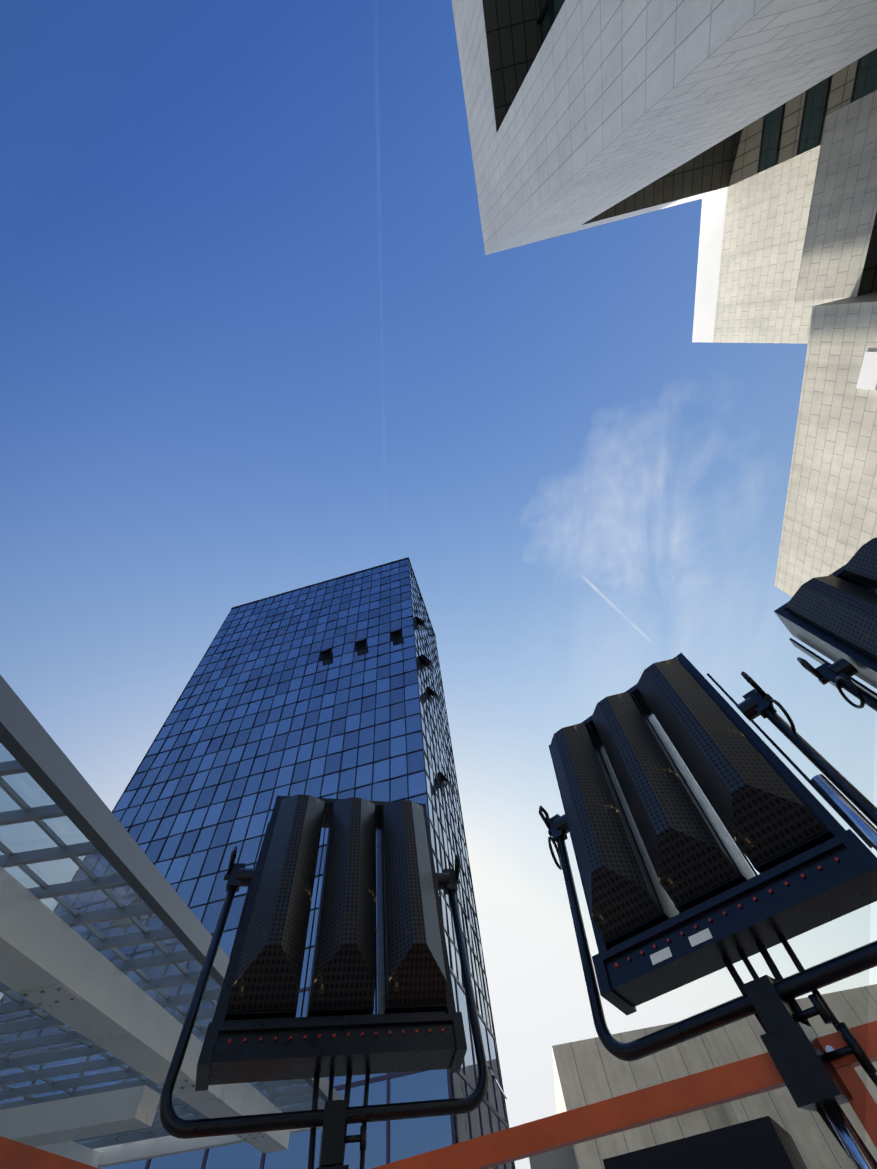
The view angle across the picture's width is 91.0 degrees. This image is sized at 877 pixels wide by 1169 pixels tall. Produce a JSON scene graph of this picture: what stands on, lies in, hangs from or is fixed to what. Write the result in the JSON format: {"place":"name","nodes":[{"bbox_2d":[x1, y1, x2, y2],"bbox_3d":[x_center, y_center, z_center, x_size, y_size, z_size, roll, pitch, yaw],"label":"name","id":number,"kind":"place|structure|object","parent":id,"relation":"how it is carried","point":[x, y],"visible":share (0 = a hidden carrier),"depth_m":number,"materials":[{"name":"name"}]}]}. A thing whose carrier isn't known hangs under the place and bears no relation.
{"place":"outdoors","nodes":[
{"label":"outdoors","id":0,"kind":"place"},
{"bbox_2d":[0,0,876,1168],"label":"sky","id":1,"kind":"structure","parent":0,"point":[260,337],"materials":[{"name":"blue"}]},
{"bbox_2d":[452,0,876,596],"bbox_3d":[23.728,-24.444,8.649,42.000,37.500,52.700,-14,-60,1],"label":"white stone building","id":2,"kind":"structure","parent":0,"point":[752,124],"depth_m":16.90,"materials":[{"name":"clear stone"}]},
{"bbox_2d":[529,984,876,1168],"bbox_3d":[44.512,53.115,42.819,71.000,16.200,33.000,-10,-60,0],"label":"concrete building","id":3,"kind":"structure","parent":0,"point":[590,1071],"depth_m":38.50,"materials":[{"name":"grey concrete"}]},
{"label":"ground","id":4,"kind":"structure","parent":0,"visible":0},
{"bbox_2d":[0,675,343,1167],"bbox_3d":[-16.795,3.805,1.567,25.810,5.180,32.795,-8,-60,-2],"label":"glass canopy","id":5,"kind":"object","parent":4,"relation":"on","point":[97,993],"depth_m":6.91,"materials":[{"name":"metal"}]},
{"bbox_2d":[0,557,514,1168],"bbox_3d":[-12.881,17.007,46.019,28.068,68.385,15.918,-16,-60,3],"label":"glass tower","id":6,"kind":"structure","parent":4,"relation":"on","point":[330,689],"depth_m":38.23,"materials":[{"name":"blue glass"}]},
{"bbox_2d":[2,966,513,1168],"bbox_3d":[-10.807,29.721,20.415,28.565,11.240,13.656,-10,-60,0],"label":"tower lower floors","id":7,"kind":"structure","parent":4,"relation":"on","point":[390,1141],"depth_m":18.26,"materials":[{"name":"blue glass"}]},
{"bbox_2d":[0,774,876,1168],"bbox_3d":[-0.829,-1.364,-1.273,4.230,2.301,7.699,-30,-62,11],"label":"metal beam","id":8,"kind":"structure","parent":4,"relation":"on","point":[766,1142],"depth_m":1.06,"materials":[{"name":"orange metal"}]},
{"bbox_2d":[159,794,487,1168],"bbox_3d":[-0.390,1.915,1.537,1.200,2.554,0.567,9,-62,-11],"label":"floodlight","id":9,"kind":"object","parent":8,"relation":"on","point":[258,1030],"depth_m":1.73,"materials":[{"name":"black paint"}]},
{"bbox_2d":[539,653,876,1168],"bbox_3d":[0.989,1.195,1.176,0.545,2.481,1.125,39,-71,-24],"label":"floodlight","id":10,"kind":"object","parent":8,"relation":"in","point":[678,893],"depth_m":1.37,"materials":[{"name":"black paint"}]},
{"bbox_2d":[774,537,876,711],"bbox_3d":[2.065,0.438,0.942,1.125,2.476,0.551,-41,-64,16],"label":"floodlight","id":11,"kind":"object","parent":8,"relation":"attached to","point":[833,616],"depth_m":1.81,"materials":[{"name":"black paint"}]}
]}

